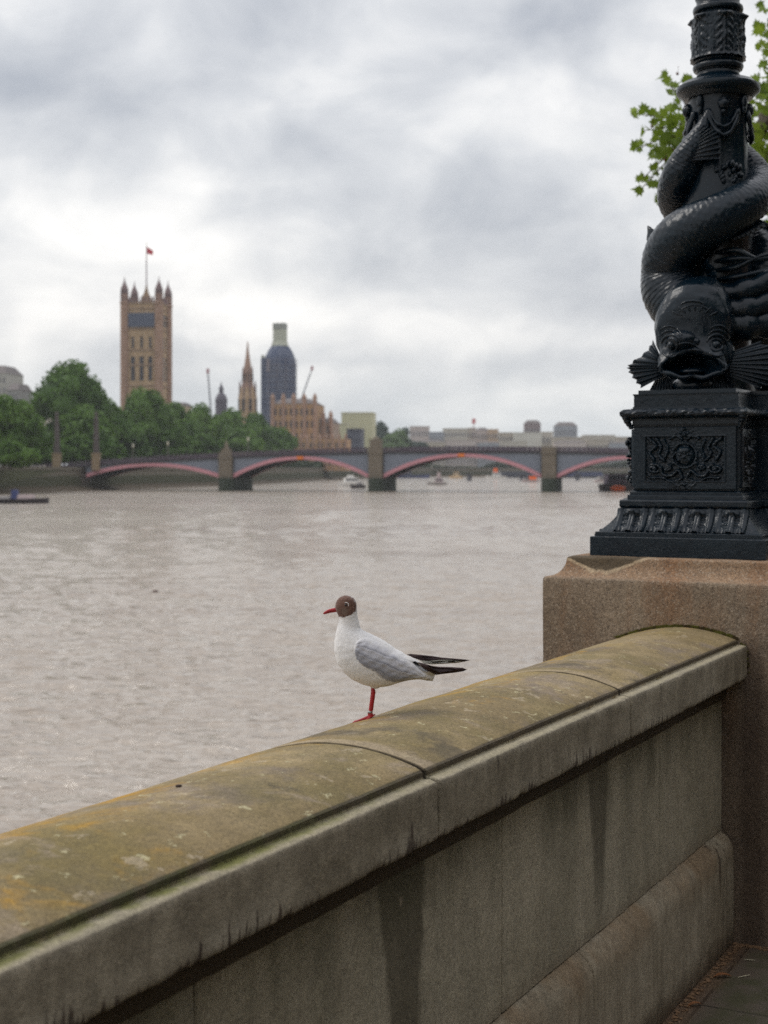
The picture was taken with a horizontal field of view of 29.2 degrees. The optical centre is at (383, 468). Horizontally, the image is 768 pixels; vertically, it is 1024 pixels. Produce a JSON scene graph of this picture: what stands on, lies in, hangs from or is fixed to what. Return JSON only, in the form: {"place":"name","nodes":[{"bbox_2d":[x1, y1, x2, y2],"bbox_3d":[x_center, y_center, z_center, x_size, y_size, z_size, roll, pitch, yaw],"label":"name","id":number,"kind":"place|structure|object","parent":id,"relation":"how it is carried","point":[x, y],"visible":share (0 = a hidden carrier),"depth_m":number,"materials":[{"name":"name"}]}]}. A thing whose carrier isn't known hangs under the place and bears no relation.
{"place":"outdoors","nodes":[
{"label":"outdoors","id":0,"kind":"place"},
{"bbox_2d":[0,470,61,483],"bbox_3d":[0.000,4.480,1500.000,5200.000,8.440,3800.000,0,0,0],"label":"ground","id":1,"kind":"structure","parent":0,"point":[9,475],"depth_m":401.52,"materials":[{"name":"grey concrete"}]},
{"bbox_2d":[0,366,22,466],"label":"grey building","id":2,"kind":"structure","parent":1,"relation":"on","point":[9,376],"depth_m":903.90,"materials":[{"name":"stone"}]},
{"bbox_2d":[7,384,31,466],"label":"grey building","id":3,"kind":"structure","parent":1,"relation":"on","point":[18,391],"depth_m":884.00,"materials":[{"name":"stone"}]},
{"bbox_2d":[0,441,42,469],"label":"tree","id":4,"kind":"object","parent":1,"relation":"on","point":[15,454],"visible":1,"depth_m":381.84,"materials":[{"name":"green plant"}]},
{"bbox_2d":[0,394,47,466],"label":"tree","id":5,"kind":"object","parent":1,"relation":"on","point":[20,423],"visible":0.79,"depth_m":396.40,"materials":[{"name":"green plant"}]},
{"bbox_2d":[28,403,51,466],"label":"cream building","id":6,"kind":"structure","parent":1,"relation":"on","point":[47,420],"depth_m":819.62,"materials":[{"name":"stone"}]},
{"bbox_2d":[29,425,54,466],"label":"tree","id":7,"kind":"object","parent":1,"relation":"on","point":[46,444],"visible":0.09,"depth_m":415.67,"materials":[{"name":"green plant"}]},
{"bbox_2d":[33,441,68,466],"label":"tree","id":8,"kind":"object","parent":1,"relation":"on","point":[63,451],"visible":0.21,"depth_m":467.71,"materials":[{"name":"green plant"}]},
{"bbox_2d":[51,412,61,466],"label":"obelisk","id":9,"kind":"object","parent":1,"relation":"on","point":[56,454],"visible":0.97,"depth_m":447.26,"materials":[{"name":"stone"}]},
{"bbox_2d":[29,359,118,436],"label":"tree","id":10,"kind":"object","parent":1,"relation":"on","point":[62,389],"visible":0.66,"depth_m":498.39,"materials":[{"name":"green plant"}]},
{"bbox_2d":[60,433,92,464],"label":"tree","id":11,"kind":"object","parent":1,"relation":"on","point":[80,447],"visible":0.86,"depth_m":473.01,"materials":[{"name":"green plant"}]},
{"bbox_2d":[53,403,120,462],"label":"tree","id":12,"kind":"object","parent":1,"relation":"on","point":[78,419],"visible":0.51,"depth_m":483.85,"materials":[{"name":"green plant"}]},
{"bbox_2d":[92,437,128,460],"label":"tree","id":13,"kind":"object","parent":1,"relation":"on","point":[110,447],"visible":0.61,"depth_m":476.63,"materials":[{"name":"green plant"}]},
{"bbox_2d":[113,406,122,417],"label":"tree","id":14,"kind":"object","parent":1,"relation":"on","point":[119,411],"visible":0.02,"depth_m":539.05,"materials":[{"name":"green plant"}]},
{"bbox_2d":[113,417,151,458],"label":"tree","id":15,"kind":"object","parent":1,"relation":"on","point":[131,432],"visible":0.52,"depth_m":515.03,"materials":[{"name":"green plant"}]},
{"bbox_2d":[120,242,172,409],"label":"square tower","id":16,"kind":"structure","parent":1,"relation":"on","point":[145,342],"depth_m":759.73,"materials":[{"name":"stone"}]},
{"bbox_2d":[130,356,134,380],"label":"window","id":17,"kind":"structure","parent":16,"relation":"in","point":[132,358],"depth_m":760.33,"materials":[{"name":"glass"}]},
{"bbox_2d":[131,336,134,347],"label":"window","id":18,"kind":"structure","parent":16,"relation":"in","point":[132,337],"depth_m":760.33,"materials":[{"name":"glass"}]},
{"bbox_2d":[139,355,143,380],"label":"window","id":19,"kind":"structure","parent":16,"relation":"in","point":[141,357],"depth_m":759.77,"materials":[{"name":"glass"}]},
{"bbox_2d":[140,336,142,347],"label":"window","id":20,"kind":"structure","parent":16,"relation":"in","point":[141,337],"depth_m":759.96,"materials":[{"name":"glass"}]},
{"bbox_2d":[148,355,152,380],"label":"window","id":21,"kind":"structure","parent":16,"relation":"in","point":[150,357],"depth_m":759.40,"materials":[{"name":"glass"}]},
{"bbox_2d":[149,335,151,347],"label":"window","id":22,"kind":"structure","parent":16,"relation":"in","point":[150,336],"depth_m":759.40,"materials":[{"name":"glass"}]},
{"bbox_2d":[120,385,178,439],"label":"tree","id":23,"kind":"object","parent":1,"relation":"on","point":[153,411],"visible":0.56,"depth_m":553.99,"materials":[{"name":"green plant"}]},
{"bbox_2d":[148,427,193,456],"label":"tree","id":24,"kind":"object","parent":1,"relation":"on","point":[180,441],"visible":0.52,"depth_m":553.03,"materials":[{"name":"green plant"}]},
{"bbox_2d":[165,401,202,436],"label":"tree","id":25,"kind":"object","parent":1,"relation":"on","point":[186,422],"visible":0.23,"depth_m":597.89,"materials":[{"name":"green plant"}]},
{"bbox_2d":[179,402,190,412],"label":"tan building","id":26,"kind":"structure","parent":1,"relation":"on","point":[187,406],"depth_m":867.66,"materials":[{"name":"stone"}]},
{"bbox_2d":[179,431,221,457],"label":"tree","id":27,"kind":"object","parent":1,"relation":"on","point":[203,443],"visible":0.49,"depth_m":595.83,"materials":[{"name":"green plant"}]},
{"bbox_2d":[186,402,230,452],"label":"tree","id":28,"kind":"object","parent":1,"relation":"on","point":[214,426],"visible":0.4,"depth_m":635.13,"materials":[{"name":"green plant"}]},
{"bbox_2d":[206,368,211,416],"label":"tower crane","id":29,"kind":"object","parent":1,"relation":"on","point":[207,372],"visible":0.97,"depth_m":1019.86,"materials":[{"name":"grey metal"}]},
{"bbox_2d":[215,382,227,414],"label":"turret","id":30,"kind":"object","parent":1,"relation":"on","point":[221,400],"visible":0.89,"depth_m":996.98,"materials":[{"name":"grey stone"}]},
{"bbox_2d":[218,407,257,437],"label":"tree","id":31,"kind":"object","parent":1,"relation":"on","point":[233,419],"visible":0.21,"depth_m":686.22,"materials":[{"name":"green plant"}]},
{"bbox_2d":[220,427,269,453],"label":"tree","id":32,"kind":"object","parent":1,"relation":"on","point":[237,441],"visible":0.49,"depth_m":653.50,"materials":[{"name":"green plant"}]},
{"bbox_2d":[238,342,256,422],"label":"spire","id":33,"kind":"structure","parent":1,"relation":"on","point":[247,400],"depth_m":926.65,"materials":[{"name":"stone"}]},
{"bbox_2d":[242,399,244,410],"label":"window","id":34,"kind":"structure","parent":33,"relation":"in","point":[243,400],"depth_m":924.55,"materials":[{"name":"grey glass"}]},
{"bbox_2d":[249,399,251,410],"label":"window","id":35,"kind":"structure","parent":33,"relation":"in","point":[250,400],"depth_m":924.32,"materials":[{"name":"grey glass"}]},
{"bbox_2d":[242,411,278,448],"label":"tree","id":36,"kind":"object","parent":1,"relation":"on","point":[267,434],"visible":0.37,"depth_m":726.21,"materials":[{"name":"green plant"}]},
{"bbox_2d":[261,323,296,426],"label":"clock tower","id":37,"kind":"structure","parent":1,"relation":"on","point":[278,371],"depth_m":1051.84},
{"bbox_2d":[268,440,292,453],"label":"tree","id":38,"kind":"object","parent":1,"relation":"on","point":[280,446],"visible":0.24,"depth_m":727.95,"materials":[{"name":"green plant"}]},
{"bbox_2d":[272,426,298,449],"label":"tree","id":39,"kind":"object","parent":1,"relation":"on","point":[285,437],"visible":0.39,"depth_m":764.45,"materials":[{"name":"green plant"}]},
{"bbox_2d":[270,393,323,438],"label":"palace wing","id":40,"kind":"structure","parent":1,"relation":"on","point":[297,417],"depth_m":899.74,"materials":[{"name":"beige stone"}]},
{"bbox_2d":[301,366,312,398],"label":"tower crane","id":41,"kind":"object","parent":1,"relation":"on","point":[307,381],"visible":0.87,"depth_m":1119.89,"materials":[{"name":"grey metal"}]},
{"bbox_2d":[0,467,629,493],"bbox_3d":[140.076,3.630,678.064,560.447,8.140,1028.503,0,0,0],"label":"river wall","id":42,"kind":"structure","parent":1,"relation":"on","point":[66,479],"depth_m":516.98,"materials":[{"name":"stone"}]},
{"bbox_2d":[293,434,350,470],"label":"palace wing","id":43,"kind":"structure","parent":1,"relation":"on","point":[319,443],"depth_m":871.46,"materials":[{"name":"beige stone"}]},
{"bbox_2d":[24,437,630,491],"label":"bridge","id":44,"kind":"structure","parent":1,"relation":"on","point":[379,466],"depth_m":431.16,"materials":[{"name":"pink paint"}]},
{"bbox_2d":[91,412,101,469],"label":"obelisk","id":45,"kind":"object","parent":44,"relation":"on","point":[96,454],"visible":1,"depth_m":445.22,"materials":[{"name":"stone"}]},
{"bbox_2d":[319,410,338,438],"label":"palace wing","id":46,"kind":"structure","parent":1,"relation":"on","point":[329,426],"depth_m":914.50,"materials":[{"name":"beige stone"}]},
{"bbox_2d":[339,423,350,438],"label":"sheeted building","id":47,"kind":"structure","parent":1,"relation":"on","point":[342,429],"depth_m":1059.83,"materials":[{"name":"beige fabric"}]},
{"bbox_2d":[74,452,629,467],"bbox_3d":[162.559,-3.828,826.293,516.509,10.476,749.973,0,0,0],"label":"bushes","id":48,"kind":"object","parent":1,"relation":"on","point":[308,464],"visible":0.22,"depth_m":1184.03,"materials":[{"name":"green plant"}]},
{"bbox_2d":[346,428,364,450],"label":"dark building","id":49,"kind":"structure","parent":1,"relation":"on","point":[355,436],"depth_m":1010.07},
{"bbox_2d":[341,412,375,450],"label":"sheeted building","id":50,"kind":"structure","parent":1,"relation":"on","point":[366,421],"depth_m":1099.86,"materials":[{"name":"beige fabric"}]},
{"bbox_2d":[376,420,390,438],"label":"tree","id":51,"kind":"object","parent":1,"relation":"on","point":[382,428],"visible":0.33,"depth_m":1206.68,"materials":[{"name":"green plant"}]},
{"bbox_2d":[379,433,408,449],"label":"tree","id":52,"kind":"object","parent":1,"relation":"on","point":[392,440],"visible":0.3,"depth_m":1191.95,"materials":[{"name":"green plant"}]},
{"bbox_2d":[391,428,410,446],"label":"tree","id":53,"kind":"object","parent":1,"relation":"on","point":[402,434],"visible":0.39,"depth_m":1199.92,"materials":[{"name":"green plant"}]},
{"bbox_2d":[402,427,411,442],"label":"tree","id":54,"kind":"object","parent":1,"relation":"on","point":[406,430],"visible":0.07,"depth_m":1288.68,"materials":[{"name":"green plant"}]},
{"bbox_2d":[409,426,429,442],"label":"building","id":55,"kind":"structure","parent":1,"relation":"on","point":[419,433],"depth_m":1500.01,"materials":[{"name":"grey concrete"}]},
{"bbox_2d":[410,441,428,449],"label":"tree","id":56,"kind":"object","parent":1,"relation":"on","point":[419,444],"visible":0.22,"depth_m":1196.95,"materials":[{"name":"green plant"}]},
{"bbox_2d":[418,440,444,467],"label":"building","id":57,"kind":"structure","parent":1,"relation":"on","point":[432,443],"depth_m":1339.83,"materials":[{"name":"stone"}]},
{"bbox_2d":[429,432,443,441],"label":"building","id":58,"kind":"structure","parent":1,"relation":"on","point":[436,436],"depth_m":1449.96,"materials":[{"name":"grey concrete"}]},
{"bbox_2d":[443,428,467,465],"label":"building","id":59,"kind":"structure","parent":1,"relation":"on","point":[455,433],"depth_m":1479.96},
{"bbox_2d":[445,440,476,466],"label":"building","id":60,"kind":"structure","parent":1,"relation":"on","point":[469,461],"depth_m":1344.94,"materials":[{"name":"grey concrete"}]},
{"bbox_2d":[468,428,476,439],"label":"building","id":61,"kind":"structure","parent":1,"relation":"on","point":[470,433],"depth_m":1519.99,"materials":[{"name":"grey concrete"}]},
{"bbox_2d":[472,419,475,439],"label":"mast","id":62,"kind":"object","parent":1,"relation":"on","point":[473,421],"visible":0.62,"depth_m":1499.70,"materials":[{"name":"grey metal"}]},
{"bbox_2d":[476,428,487,465],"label":"building","id":63,"kind":"structure","parent":1,"relation":"on","point":[481,434],"depth_m":1490.11,"materials":[{"name":"stone"}]},
{"bbox_2d":[477,441,498,466],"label":"building","id":64,"kind":"structure","parent":1,"relation":"on","point":[481,462],"depth_m":1335.22,"materials":[{"name":"stone"}]},
{"bbox_2d":[488,429,498,441],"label":"building","id":65,"kind":"structure","parent":1,"relation":"on","point":[492,434],"depth_m":1469.98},
{"bbox_2d":[498,432,513,462],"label":"building","id":66,"kind":"structure","parent":1,"relation":"on","point":[505,436],"depth_m":1440.01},
{"bbox_2d":[499,441,527,464],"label":"building","id":67,"kind":"structure","parent":1,"relation":"on","point":[513,443],"depth_m":1349.99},
{"bbox_2d":[513,432,541,449],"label":"building","id":68,"kind":"structure","parent":1,"relation":"on","point":[533,439],"depth_m":1419.89,"materials":[{"name":"grey concrete"}]},
{"bbox_2d":[524,420,540,431],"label":"building","id":69,"kind":"structure","parent":1,"relation":"on","point":[532,425],"depth_m":1620.13,"materials":[{"name":"stone"}]},
{"bbox_2d":[542,432,552,446],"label":"building","id":70,"kind":"structure","parent":1,"relation":"on","point":[546,439],"depth_m":1430.02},
{"bbox_2d":[553,422,576,436],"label":"building","id":71,"kind":"structure","parent":1,"relation":"on","point":[564,429],"depth_m":1700.20,"materials":[{"name":"stone"}]},
{"bbox_2d":[551,437,583,446],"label":"building","id":72,"kind":"structure","parent":1,"relation":"on","point":[555,439],"depth_m":1400.06,"materials":[{"name":"grey concrete"}]},
{"bbox_2d":[553,440,585,450],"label":"building","id":73,"kind":"structure","parent":1,"relation":"on","point":[572,443],"depth_m":1340.21,"materials":[{"name":"stone"}]},
{"bbox_2d":[585,439,609,465],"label":"building","id":74,"kind":"structure","parent":1,"relation":"on","point":[597,443],"depth_m":1349.98,"materials":[{"name":"grey concrete"}]},
{"bbox_2d":[581,435,615,442],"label":"building","id":75,"kind":"structure","parent":1,"relation":"on","point":[610,437],"depth_m":1429.91,"materials":[{"name":"grey concrete"}]},
{"bbox_2d":[609,441,627,467],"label":"building","id":76,"kind":"structure","parent":1,"relation":"on","point":[618,444],"depth_m":1335.52,"materials":[{"name":"stone"}]},
{"bbox_2d":[615,437,628,441],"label":"building","id":77,"kind":"structure","parent":1,"relation":"on","point":[620,438],"depth_m":1460.32,"materials":[{"name":"grey concrete"}]},
{"bbox_2d":[0,477,630,833],"bbox_3d":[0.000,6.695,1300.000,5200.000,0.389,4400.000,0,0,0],"label":"water","id":78,"kind":"structure","parent":0,"point":[118,677],"depth_m":70.46,"materials":[{"name":"brown liquid"}]},
{"bbox_2d":[0,490,48,503],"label":"barge","id":79,"kind":"object","parent":78,"relation":"on","point":[15,497],"visible":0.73,"depth_m":280.88},
{"bbox_2d":[338,475,362,486],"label":"motor boat","id":80,"kind":"object","parent":78,"relation":"on","point":[348,480],"visible":0.66,"depth_m":543.70,"materials":[{"name":"white"}]},
{"bbox_2d":[350,483,365,487],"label":"motor boat","id":81,"kind":"object","parent":78,"relation":"on","point":[359,485],"visible":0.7,"depth_m":499.12,"materials":[{"name":"white"}]},
{"bbox_2d":[396,470,428,477],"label":"pontoon","id":82,"kind":"object","parent":78,"relation":"on","point":[408,474],"visible":0.4,"depth_m":1048.10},
{"bbox_2d":[427,472,446,484],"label":"motor boat","id":83,"kind":"object","parent":78,"relation":"on","point":[438,480],"visible":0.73,"depth_m":599.02,"materials":[{"name":"white"}]},
{"bbox_2d":[449,472,462,477],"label":"motor boat","id":84,"kind":"object","parent":78,"relation":"on","point":[455,474],"visible":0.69,"depth_m":1008.83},
{"bbox_2d":[466,474,472,480],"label":"mooring pile","id":85,"kind":"object","parent":78,"relation":"in","point":[468,477],"visible":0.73,"depth_m":799.55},
{"bbox_2d":[485,468,506,477],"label":"motor boat","id":86,"kind":"object","parent":78,"relation":"on","point":[496,474],"visible":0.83,"depth_m":998.73,"materials":[{"name":"white plastic"}]},
{"bbox_2d":[490,471,539,477],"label":"pontoon","id":87,"kind":"object","parent":78,"relation":"on","point":[511,474],"visible":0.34,"depth_m":1078.04,"materials":[{"name":"grey metal"}]},
{"bbox_2d":[522,476,539,481],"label":"motor boat","id":88,"kind":"object","parent":78,"relation":"on","point":[532,479],"visible":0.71,"depth_m":728.88,"materials":[{"name":"white"}]},
{"bbox_2d":[574,473,580,479],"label":"mooring pile","id":89,"kind":"object","parent":78,"relation":"in","point":[577,476],"visible":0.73,"depth_m":829.83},
{"bbox_2d":[563,472,603,477],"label":"pontoon","id":90,"kind":"object","parent":78,"relation":"on","point":[588,475],"visible":0.41,"depth_m":1048.05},
{"bbox_2d":[594,476,603,481],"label":"motor boat","id":91,"kind":"object","parent":78,"relation":"on","point":[600,478],"visible":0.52,"depth_m":738.88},
{"bbox_2d":[598,474,633,490],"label":"motor boat","id":92,"kind":"object","parent":78,"relation":"on","point":[610,481],"visible":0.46,"depth_m":437.96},
{"bbox_2d":[610,486,625,490],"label":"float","id":93,"kind":"object","parent":78,"relation":"on","point":[617,488],"visible":1,"depth_m":433.27,"materials":[{"name":"orange plastic"}]},
{"bbox_2d":[0,0,767,464],"label":"sky","id":94,"kind":"structure","parent":0,"point":[440,215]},
{"bbox_2d":[662,942,767,1023],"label":"pavement","id":95,"kind":"structure","parent":0,"point":[733,998],"depth_m":4.64,"materials":[{"name":"grey stone"}]},
{"bbox_2d":[0,627,746,1023],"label":"parapet wall","id":96,"kind":"structure","parent":95,"relation":"on","point":[546,843],"depth_m":3.06,"materials":[{"name":"stone"}]},
{"bbox_2d":[323,595,468,722],"bbox_3d":[0.030,0.446,3.450,0.346,0.299,0.096,0,0,0],"label":"gull","id":97,"kind":"object","parent":96,"relation":"on","point":[363,657],"visible":0.99,"depth_m":3.43,"materials":[{"name":"white"}]},
{"bbox_2d":[543,553,767,946],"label":"granite pier","id":98,"kind":"structure","parent":95,"relation":"on","point":[589,600],"depth_m":5.19,"materials":[{"name":"stone"}]},
{"bbox_2d":[590,0,767,559],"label":"lamp standard","id":99,"kind":"object","parent":98,"relation":"on","point":[696,443],"visible":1,"depth_m":5.66,"materials":[{"name":"black metal"}]},
{"bbox_2d":[629,0,767,222],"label":"plane tree","id":100,"kind":"object","parent":95,"relation":"on","point":[670,138],"visible":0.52,"depth_m":12.81,"materials":[{"name":"green plant"}]},
{"bbox_2d":[668,942,767,1023],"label":"litter","id":101,"kind":"object","parent":95,"relation":"on","point":[692,994],"visible":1,"depth_m":4.82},
{"bbox_2d":[714,972,730,976],"bbox_3d":[1.104,1.652,4.809,0.060,0.011,0.020,0,0,-5],"label":"dead leaf","id":102,"kind":"object","parent":95,"relation":"on","point":[721,973],"visible":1,"depth_m":4.81,"materials":[{"name":"brown plant"}]}
]}

